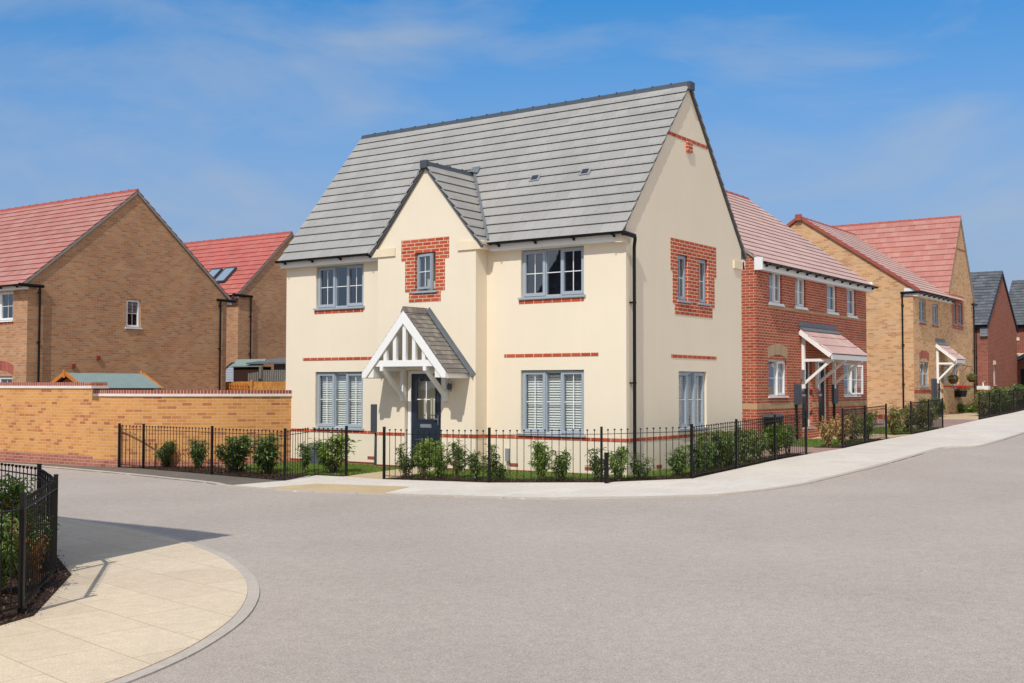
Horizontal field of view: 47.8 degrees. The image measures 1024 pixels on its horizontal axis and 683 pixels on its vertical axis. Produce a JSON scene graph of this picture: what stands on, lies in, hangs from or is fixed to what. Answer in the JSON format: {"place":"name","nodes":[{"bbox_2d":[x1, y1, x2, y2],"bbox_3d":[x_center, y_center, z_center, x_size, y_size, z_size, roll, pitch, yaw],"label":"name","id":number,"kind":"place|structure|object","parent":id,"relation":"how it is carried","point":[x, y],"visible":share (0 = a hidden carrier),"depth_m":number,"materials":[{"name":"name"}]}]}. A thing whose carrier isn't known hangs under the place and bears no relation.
{"place":"outdoors","nodes":[
{"label":"outdoors","id":0,"kind":"place"},
{"bbox_2d":[0,516,247,682],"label":"pavement","id":1,"kind":"structure","parent":0,"point":[127,601],"depth_m":9.76,"materials":[{"name":"beige concrete"}]},
{"bbox_2d":[0,557,70,625],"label":"flower bed","id":2,"kind":"object","parent":1,"relation":"on","point":[15,591],"visible":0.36,"depth_m":10.44,"materials":[{"name":"soil"}]},
{"bbox_2d":[0,510,28,593],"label":"shrub","id":3,"kind":"object","parent":2,"relation":"on","point":[6,552],"visible":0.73,"depth_m":10.41,"materials":[{"name":"green plant"}]},
{"bbox_2d":[0,473,47,565],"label":"shrub","id":4,"kind":"object","parent":2,"relation":"on","point":[15,490],"visible":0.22,"depth_m":12.06,"materials":[{"name":"green plant"}]},
{"bbox_2d":[10,519,47,588],"bbox_3d":[-4.503,1.981,10.748,0.390,0.670,0.328,0,-2,-1],"label":"shrub","id":5,"kind":"object","parent":2,"relation":"on","point":[17,550],"visible":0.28,"depth_m":10.71,"materials":[{"name":"green plant"}]},
{"bbox_2d":[0,463,58,613],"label":"railing","id":6,"kind":"object","parent":2,"relation":"on","point":[47,486],"visible":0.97,"depth_m":10.48,"materials":[{"name":"black metal"}]},
{"bbox_2d":[2,505,60,565],"bbox_3d":[-4.875,1.989,11.733,0.599,0.722,0.646,1,-2,-12],"label":"shrub","id":7,"kind":"object","parent":2,"relation":"on","point":[16,515],"visible":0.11,"depth_m":11.66,"materials":[{"name":"green plant"}]},
{"bbox_2d":[0,452,800,622],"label":"bark mulch","id":8,"kind":"object","parent":2,"relation":"on","point":[61,568],"visible":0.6,"depth_m":21.38,"materials":[{"name":"brown wood"}]},
{"bbox_2d":[0,462,280,484],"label":"verge path","id":9,"kind":"structure","parent":0,"point":[230,480],"depth_m":24.21,"materials":[{"name":"grey concrete"}]},
{"bbox_2d":[344,469,431,478],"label":"path","id":10,"kind":"structure","parent":0,"point":[375,475],"depth_m":23.27,"materials":[{"name":"beige concrete"}]},
{"bbox_2d":[0,434,1023,682],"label":"road","id":11,"kind":"structure","parent":0,"point":[908,570],"depth_m":10.98,"materials":[{"name":"grey asphalt"}]},
{"bbox_2d":[58,516,259,682],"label":"kerb","id":12,"kind":"structure","parent":11,"relation":"on","point":[244,611],"depth_m":9.25,"materials":[{"name":"grey concrete"}]},
{"bbox_2d":[3,432,1023,498],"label":"kerb","id":13,"kind":"structure","parent":11,"relation":"on","point":[703,495],"depth_m":19.96,"materials":[{"name":"grey concrete"}]},
{"bbox_2d":[0,0,1023,291],"label":"sky","id":14,"kind":"structure","parent":0,"point":[230,118],"materials":[{"name":"blue"}]},
{"bbox_2d":[206,418,978,468],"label":"garden soil","id":15,"kind":"structure","parent":0,"point":[430,466],"depth_m":26.45,"materials":[{"name":"brown soil"}]},
{"bbox_2d":[51,369,163,389],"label":"summer house","id":16,"kind":"structure","parent":15,"relation":"on","point":[141,380],"depth_m":31.88,"materials":[{"name":"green fabric"}]},
{"bbox_2d":[0,189,236,389],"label":"brick house","id":17,"kind":"structure","parent":15,"relation":"on","point":[125,282],"depth_m":38.86,"materials":[{"name":"brown brick"}]},
{"bbox_2d":[0,291,13,321],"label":"window","id":18,"kind":"structure","parent":17,"relation":"in","point":[6,298],"depth_m":38.00,"materials":[{"name":"white plastic"}]},
{"bbox_2d":[125,299,142,328],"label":"window","id":19,"kind":"structure","parent":17,"relation":"in","point":[132,306],"depth_m":39.36,"materials":[{"name":"white plastic"}]},
{"bbox_2d":[0,382,291,466],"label":"garden wall","id":20,"kind":"structure","parent":15,"relation":"on","point":[67,423],"depth_m":26.96,"materials":[{"name":"brick"}]},
{"bbox_2d":[121,467,307,480],"bbox_3d":[-6.272,2.804,24.874,6.279,0.078,1.296,-2,-3,42],"label":"flower bed","id":21,"kind":"object","parent":15,"relation":"on","point":[229,474],"visible":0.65,"depth_m":24.21,"materials":[{"name":"soil"}]},
{"bbox_2d":[153,440,175,466],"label":"shrub","id":22,"kind":"object","parent":21,"relation":"on","point":[165,453],"visible":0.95,"depth_m":26.18,"materials":[{"name":"green plant"}]},
{"bbox_2d":[187,437,209,467],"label":"shrub","id":23,"kind":"object","parent":21,"relation":"on","point":[202,457],"visible":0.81,"depth_m":25.75,"materials":[{"name":"green plant"}]},
{"bbox_2d":[118,423,347,480],"bbox_3d":[-6.395,2.323,24.458,6.738,1.175,1.276,-1,-3,35],"label":"railing","id":24,"kind":"object","parent":21,"relation":"on","point":[212,432],"visible":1,"depth_m":23.51,"materials":[{"name":"black metal"}]},
{"bbox_2d":[213,434,256,471],"bbox_3d":[-5.827,2.383,24.531,1.095,0.904,0.811,2,-3,-43],"label":"shrub","id":25,"kind":"object","parent":21,"relation":"on","point":[235,455],"visible":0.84,"depth_m":24.45,"materials":[{"name":"green plant"}]},
{"bbox_2d":[246,432,283,473],"bbox_3d":[-5.149,2.386,24.108,0.807,0.965,1.147,0,-2,-10],"label":"shrub","id":26,"kind":"object","parent":21,"relation":"on","point":[262,451],"visible":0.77,"depth_m":23.86,"materials":[{"name":"green plant"}]},
{"bbox_2d":[226,362,234,381],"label":"garden shed","id":27,"kind":"structure","parent":15,"relation":"on","point":[229,372],"depth_m":47.20,"materials":[{"name":"white wood"}]},
{"bbox_2d":[184,231,294,369],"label":"brick house","id":28,"kind":"structure","parent":15,"relation":"on","point":[248,274],"depth_m":49.44,"materials":[{"name":"tile"}]},
{"bbox_2d":[231,359,270,381],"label":"garden shed","id":29,"kind":"structure","parent":15,"relation":"on","point":[242,369],"depth_m":46.56,"materials":[{"name":"brown wood"}]},
{"bbox_2d":[226,380,285,389],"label":"timber fence","id":30,"kind":"object","parent":15,"relation":"on","point":[253,385],"visible":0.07,"depth_m":41.81,"materials":[{"name":"orange wood"}]},
{"bbox_2d":[246,357,285,381],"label":"lean to","id":31,"kind":"object","parent":15,"relation":"on","point":[279,363],"visible":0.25,"depth_m":46.21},
{"bbox_2d":[248,366,284,381],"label":"timber fence","id":32,"kind":"object","parent":15,"relation":"on","point":[261,375],"visible":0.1,"depth_m":45.23,"materials":[{"name":"grey wood"}]},
{"bbox_2d":[274,81,747,475],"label":"rendered house","id":33,"kind":"structure","parent":15,"relation":"on","point":[575,265],"depth_m":24.36,"materials":[{"name":"beige paint"}]},
{"bbox_2d":[312,372,363,430],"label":"window","id":34,"kind":"structure","parent":33,"relation":"in","point":[339,394],"depth_m":26.59,"materials":[{"name":"grey plastic"}]},
{"bbox_2d":[313,264,364,310],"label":"window","id":35,"kind":"structure","parent":33,"relation":"in","point":[339,287],"depth_m":27.47,"materials":[{"name":"grey plastic"}]},
{"bbox_2d":[412,252,436,293],"bbox_3d":[-1.827,-1.466,24.586,0.660,0.865,0.218,-1,-3,35],"label":"window","id":36,"kind":"structure","parent":33,"relation":"in","point":[427,289],"depth_m":24.57,"materials":[{"name":"grey plastic"}]},
{"bbox_2d":[411,374,440,465],"bbox_3d":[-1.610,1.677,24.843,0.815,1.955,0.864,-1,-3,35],"label":"front door","id":37,"kind":"structure","parent":33,"relation":"in","point":[427,424],"depth_m":24.58,"materials":[{"name":"blue paint"}]},
{"bbox_2d":[518,246,585,299],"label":"window","id":38,"kind":"structure","parent":33,"relation":"in","point":[553,272],"depth_m":24.33,"materials":[{"name":"grey plastic"}]},
{"bbox_2d":[518,370,585,436],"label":"window","id":39,"kind":"structure","parent":33,"relation":"in","point":[552,399],"depth_m":23.23,"materials":[{"name":"grey plastic"}]},
{"bbox_2d":[677,255,690,302],"bbox_3d":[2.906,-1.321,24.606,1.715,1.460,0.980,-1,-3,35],"label":"window","id":40,"kind":"structure","parent":33,"relation":"in","point":[681,298],"depth_m":24.30,"materials":[{"name":"grey plastic"}]},
{"bbox_2d":[678,371,709,430],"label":"window","id":41,"kind":"structure","parent":33,"relation":"in","point":[689,413],"depth_m":24.59,"materials":[{"name":"grey plastic"}]},
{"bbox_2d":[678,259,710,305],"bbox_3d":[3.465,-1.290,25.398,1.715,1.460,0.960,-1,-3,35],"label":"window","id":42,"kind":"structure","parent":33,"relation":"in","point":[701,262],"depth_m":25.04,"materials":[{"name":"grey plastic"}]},
{"bbox_2d":[386,454,805,482],"bbox_3d":[3.014,2.607,23.348,10.646,0.216,3.707,1,-3,-29],"label":"flower bed","id":43,"kind":"object","parent":15,"relation":"on","point":[534,481],"visible":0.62,"depth_m":21.53,"materials":[{"name":"soil"}]},
{"bbox_2d":[394,442,419,477],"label":"shrub","id":44,"kind":"object","parent":43,"relation":"on","point":[402,463],"visible":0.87,"depth_m":22.38,"materials":[{"name":"green plant"}]},
{"bbox_2d":[407,438,434,477],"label":"shrub","id":45,"kind":"object","parent":43,"relation":"on","point":[418,454],"visible":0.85,"depth_m":22.26,"materials":[{"name":"green plant"}]},
{"bbox_2d":[422,438,452,476],"bbox_3d":[-1.388,2.240,22.119,0.661,0.782,0.614,2,-3,-44],"label":"shrub","id":46,"kind":"object","parent":43,"relation":"on","point":[438,459],"visible":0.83,"depth_m":22.07,"materials":[{"name":"green plant"}]},
{"bbox_2d":[447,439,469,478],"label":"shrub","id":47,"kind":"object","parent":43,"relation":"on","point":[458,454],"visible":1,"depth_m":21.96,"materials":[{"name":"green plant"}]},
{"bbox_2d":[465,449,484,477],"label":"shrub","id":48,"kind":"object","parent":43,"relation":"on","point":[473,466],"visible":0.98,"depth_m":21.75,"materials":[{"name":"green plant"}]},
{"bbox_2d":[478,444,501,478],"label":"shrub","id":49,"kind":"object","parent":43,"relation":"on","point":[493,461],"visible":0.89,"depth_m":21.58,"materials":[{"name":"green plant"}]},
{"bbox_2d":[494,462,510,479],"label":"shrub","id":50,"kind":"object","parent":43,"relation":"on","point":[500,472],"visible":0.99,"depth_m":21.47,"materials":[{"name":"green plant"}]},
{"bbox_2d":[527,440,555,480],"bbox_3d":[0.474,2.196,21.331,0.551,0.760,0.568,1,-3,-29],"label":"shrub","id":51,"kind":"object","parent":43,"relation":"on","point":[540,455],"visible":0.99,"depth_m":21.31,"materials":[{"name":"green plant"}]},
{"bbox_2d":[545,447,570,480],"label":"shrub","id":52,"kind":"object","parent":43,"relation":"on","point":[561,468],"visible":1,"depth_m":21.18,"materials":[{"name":"green plant"}]},
{"bbox_2d":[382,412,806,482],"bbox_3d":[3.043,2.148,23.238,10.697,1.304,3.547,1,-3,-28],"label":"railing","id":53,"kind":"object","parent":43,"relation":"on","point":[736,444],"visible":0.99,"depth_m":22.02,"materials":[{"name":"black metal"}]},
{"bbox_2d":[584,447,610,479],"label":"shrub","id":54,"kind":"object","parent":43,"relation":"on","point":[597,464],"visible":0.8,"depth_m":21.18,"materials":[{"name":"green plant"}]},
{"bbox_2d":[603,446,633,480],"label":"shrub","id":55,"kind":"object","parent":43,"relation":"on","point":[617,461],"visible":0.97,"depth_m":21.06,"materials":[{"name":"green plant"}]},
{"bbox_2d":[628,452,655,478],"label":"shrub","id":56,"kind":"object","parent":43,"relation":"on","point":[643,469],"visible":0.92,"depth_m":21.30,"materials":[{"name":"green plant"}]},
{"bbox_2d":[665,445,693,474],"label":"shrub","id":57,"kind":"object","parent":43,"relation":"on","point":[677,461],"visible":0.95,"depth_m":21.83,"materials":[{"name":"green plant"}]},
{"bbox_2d":[684,441,712,472],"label":"shrub","id":58,"kind":"object","parent":43,"relation":"on","point":[702,466],"visible":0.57,"depth_m":22.35,"materials":[{"name":"green plant"}]},
{"bbox_2d":[695,432,717,470],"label":"shrub","id":59,"kind":"object","parent":43,"relation":"on","point":[707,459],"visible":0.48,"depth_m":22.91,"materials":[{"name":"green plant"}]},
{"bbox_2d":[705,428,733,467],"bbox_3d":[4.230,2.235,23.485,0.551,0.941,0.783,1,-2,-21],"label":"shrub","id":60,"kind":"object","parent":43,"relation":"on","point":[721,447],"visible":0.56,"depth_m":23.39,"materials":[{"name":"green plant"}]},
{"bbox_2d":[719,431,741,465],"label":"shrub","id":61,"kind":"object","parent":43,"relation":"on","point":[731,448],"visible":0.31,"depth_m":23.96,"materials":[{"name":"green plant"}]},
{"bbox_2d":[726,427,755,461],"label":"shrub","id":62,"kind":"object","parent":43,"relation":"on","point":[748,450],"visible":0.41,"depth_m":24.84,"materials":[{"name":"green plant"}]},
{"bbox_2d":[747,429,771,459],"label":"shrub","id":63,"kind":"object","parent":43,"relation":"on","point":[765,439],"visible":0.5,"depth_m":25.46,"materials":[{"name":"green plant"}]},
{"bbox_2d":[759,423,790,456],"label":"shrub","id":64,"kind":"object","parent":43,"relation":"on","point":[766,432],"visible":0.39,"depth_m":26.35,"materials":[{"name":"green plant"}]},
{"bbox_2d":[778,421,797,454],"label":"shrub","id":65,"kind":"object","parent":43,"relation":"on","point":[790,430],"visible":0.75,"depth_m":27.04,"materials":[{"name":"green plant"}]},
{"bbox_2d":[726,190,878,440],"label":"brick house","id":66,"kind":"structure","parent":15,"relation":"on","point":[803,317],"depth_m":33.84,"materials":[{"name":"red brick"}]},
{"bbox_2d":[768,273,783,305],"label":"window","id":67,"kind":"structure","parent":66,"relation":"in","point":[772,277],"depth_m":32.30,"materials":[{"name":"white plastic"}]},
{"bbox_2d":[768,360,788,397],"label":"window","id":68,"kind":"structure","parent":66,"relation":"in","point":[774,365],"depth_m":32.57,"materials":[{"name":"white plastic"}]},
{"bbox_2d":[795,278,807,308],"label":"window","id":69,"kind":"structure","parent":66,"relation":"in","point":[799,283],"depth_m":33.71,"materials":[{"name":"white plastic"}]},
{"bbox_2d":[801,362,807,426],"bbox_3d":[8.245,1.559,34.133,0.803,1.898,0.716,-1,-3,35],"label":"front door","id":70,"kind":"structure","parent":66,"relation":"in","point":[804,393],"depth_m":34.03,"materials":[{"name":"paint"}]},
{"bbox_2d":[818,363,823,424],"bbox_3d":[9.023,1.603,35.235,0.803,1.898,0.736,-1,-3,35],"label":"front door","id":71,"kind":"structure","parent":66,"relation":"in","point":[820,393],"depth_m":35.12,"materials":[{"name":"paint"}]},
{"bbox_2d":[826,285,838,313],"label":"window","id":72,"kind":"structure","parent":66,"relation":"in","point":[829,310],"depth_m":36.06,"materials":[{"name":"white plastic"}]},
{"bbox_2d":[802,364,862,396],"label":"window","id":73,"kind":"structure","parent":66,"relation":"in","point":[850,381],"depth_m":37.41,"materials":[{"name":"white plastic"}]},
{"bbox_2d":[847,289,857,317],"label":"window","id":74,"kind":"structure","parent":66,"relation":"in","point":[850,302],"depth_m":37.53,"materials":[{"name":"white plastic"}]},
{"bbox_2d":[814,438,883,447],"bbox_3d":[9.181,2.750,31.214,0.778,0.100,4.275,-1,-3,32],"label":"flower bed","id":75,"kind":"object","parent":15,"relation":"on","point":[838,446],"visible":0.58,"depth_m":30.21,"materials":[{"name":"soil"}]},
{"bbox_2d":[815,415,836,446],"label":"shrub","id":76,"kind":"object","parent":75,"relation":"on","point":[826,433],"visible":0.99,"depth_m":29.77,"materials":[{"name":"beige plant"}]},
{"bbox_2d":[831,413,852,443],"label":"shrub","id":77,"kind":"object","parent":75,"relation":"on","point":[838,430],"visible":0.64,"depth_m":30.54,"materials":[{"name":"beige plant"}]},
{"bbox_2d":[844,410,868,441],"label":"shrub","id":78,"kind":"object","parent":75,"relation":"on","point":[852,428],"visible":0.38,"depth_m":31.39,"materials":[{"name":"green plant"}]},
{"bbox_2d":[841,404,886,447],"bbox_3d":[9.498,2.284,31.032,0.076,1.180,4.304,-1,-3,32],"label":"railing","id":79,"kind":"object","parent":75,"relation":"on","point":[865,408],"visible":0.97,"depth_m":30.99,"materials":[{"name":"black metal"}]},
{"bbox_2d":[857,411,878,439],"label":"shrub","id":80,"kind":"object","parent":75,"relation":"on","point":[868,426],"visible":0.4,"depth_m":32.29,"materials":[{"name":"green plant"}]},
{"bbox_2d":[786,214,977,418],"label":"brick house","id":81,"kind":"structure","parent":15,"relation":"on","point":[920,317],"depth_m":47.98,"materials":[{"name":"beige brick"}]},
{"bbox_2d":[919,299,926,323],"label":"window","id":82,"kind":"structure","parent":81,"relation":"in","point":[921,302],"depth_m":46.46,"materials":[{"name":"grey plastic"}]},
{"bbox_2d":[920,362,929,387],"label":"window","id":83,"kind":"structure","parent":81,"relation":"in","point":[923,375],"depth_m":46.77,"materials":[{"name":"white plastic"}]},
{"bbox_2d":[932,304,939,325],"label":"window","id":84,"kind":"structure","parent":81,"relation":"in","point":[934,307],"depth_m":47.99,"materials":[{"name":"grey plastic"}]},
{"bbox_2d":[955,385,971,396],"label":"flower trough","id":85,"kind":"object","parent":81,"relation":"attached to","point":[961,391],"visible":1,"depth_m":50.20,"materials":[{"name":"black plastic"}]},
{"bbox_2d":[883,405,909,434],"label":"shrub","id":86,"kind":"object","parent":15,"relation":"on","point":[895,420],"visible":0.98,"depth_m":34.66,"materials":[{"name":"green plant"}]},
{"bbox_2d":[889,427,939,433],"bbox_3d":[12.904,2.856,36.877,0.768,0.104,4.254,-1,-3,33],"label":"flower bed","id":87,"kind":"object","parent":15,"relation":"on","point":[917,432],"visible":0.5,"depth_m":36.27,"materials":[{"name":"soil"}]},
{"bbox_2d":[899,403,919,431],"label":"shrub","id":88,"kind":"object","parent":87,"relation":"on","point":[907,421],"visible":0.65,"depth_m":35.87,"materials":[{"name":"green plant"}]},
{"bbox_2d":[914,400,931,429],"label":"shrub","id":89,"kind":"object","parent":87,"relation":"on","point":[921,422],"visible":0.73,"depth_m":37.27,"materials":[{"name":"green plant"}]},
{"bbox_2d":[910,398,943,434],"bbox_3d":[13.220,2.390,36.693,0.066,1.184,4.303,-1,-3,33],"label":"railing","id":90,"kind":"object","parent":87,"relation":"on","point":[927,406],"visible":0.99,"depth_m":36.95,"materials":[{"name":"black metal"}]},
{"bbox_2d":[957,403,977,412],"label":"shrub","id":91,"kind":"object","parent":15,"relation":"on","point":[961,406],"visible":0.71,"depth_m":50.49,"materials":[{"name":"green plant"}]},
{"bbox_2d":[970,271,1018,394],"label":"brick house","id":92,"kind":"structure","parent":15,"relation":"on","point":[996,330],"depth_m":66.22,"materials":[{"name":"red brick"}]},
{"bbox_2d":[978,406,1023,418],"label":"flower bed","id":93,"kind":"object","parent":15,"relation":"on","point":[1001,412],"visible":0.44,"depth_m":48.97,"materials":[{"name":"soil"}]},
{"bbox_2d":[967,392,992,415],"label":"shrub","id":94,"kind":"object","parent":93,"relation":"on","point":[976,403],"visible":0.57,"depth_m":47.01,"materials":[{"name":"green plant"}]},
{"bbox_2d":[971,388,1008,413],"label":"shrub","id":95,"kind":"object","parent":93,"relation":"on","point":[976,394],"visible":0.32,"depth_m":48.81,"materials":[{"name":"green plant"}]},
{"bbox_2d":[978,389,1023,419],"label":"railing","id":96,"kind":"object","parent":93,"relation":"on","point":[1016,399],"visible":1,"depth_m":47.73,"materials":[{"name":"black metal"}]},
{"bbox_2d":[1009,280,1023,385],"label":"brick house","id":97,"kind":"structure","parent":15,"relation":"on","point":[1016,292],"depth_m":71.68,"materials":[{"name":"brown brick"}]},
{"bbox_2d":[238,410,1023,498],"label":"pavement","id":98,"kind":"structure","parent":0,"point":[793,470],"depth_m":21.87,"materials":[{"name":"concrete"}]},
{"bbox_2d":[266,483,406,492],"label":"tactile paving","id":99,"kind":"structure","parent":98,"relation":"on","point":[354,488],"depth_m":20.52,"materials":[{"name":"beige concrete"}]},
{"bbox_2d":[604,452,608,482],"bbox_3d":[1.697,2.320,20.721,0.070,0.650,0.070,-1,-3,35],"label":"marker post","id":100,"kind":"object","parent":98,"relation":"on","point":[606,467],"visible":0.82,"depth_m":20.70,"materials":[{"name":"black paint"}]},
{"bbox_2d":[744,445,841,456],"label":"drive","id":101,"kind":"structure","parent":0,"point":[810,450],"depth_m":28.60,"materials":[{"name":"grey concrete"}]},
{"bbox_2d":[791,439,837,445],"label":"lawn","id":102,"kind":"structure","parent":0,"point":[813,442],"depth_m":31.77,"materials":[{"name":"green plant"}]},
{"bbox_2d":[763,414,782,437],"bbox_3d":[7.058,2.371,31.154,0.420,0.820,0.500,-1,-3,35],"label":"bin","id":103,"kind":"object","parent":102,"relation":"on","point":[766,424],"visible":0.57,"depth_m":31.05,"materials":[{"name":"black plastic"}]},
{"bbox_2d":[782,426,937,446],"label":"grass","id":104,"kind":"structure","parent":102,"relation":"on","point":[819,440],"depth_m":32.45,"materials":[{"name":"green plant"}]},
{"bbox_2d":[808,434,910,439],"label":"path","id":105,"kind":"structure","parent":0,"point":[888,436],"depth_m":34.08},
{"bbox_2d":[872,419,975,427],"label":"drive","id":106,"kind":"structure","parent":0,"point":[949,422],"depth_m":42.18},
{"bbox_2d":[936,412,978,419],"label":"path","id":107,"kind":"structure","parent":0,"point":[972,416],"depth_m":46.89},
{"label":"lawn","id":108,"kind":"structure","parent":0,"visible":0},
{"bbox_2d":[296,441,317,471],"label":"shrub","id":109,"kind":"object","parent":108,"relation":"on","point":[305,460],"visible":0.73,"depth_m":24.09,"materials":[{"name":"green plant"}]},
{"bbox_2d":[242,456,767,479],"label":"grass","id":110,"kind":"structure","parent":108,"relation":"on","point":[353,469],"depth_m":23.30,"materials":[{"name":"green plant"}]},
{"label":"flower bed","id":111,"kind":"structure","parent":0,"visible":0},
{"bbox_2d":[306,433,360,471],"bbox_3d":[-3.714,2.271,23.717,0.970,0.892,1.044,1,-3,-28],"label":"shrub","id":112,"kind":"object","parent":111,"relation":"on","point":[336,453],"visible":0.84,"depth_m":23.67,"materials":[{"name":"green plant"}]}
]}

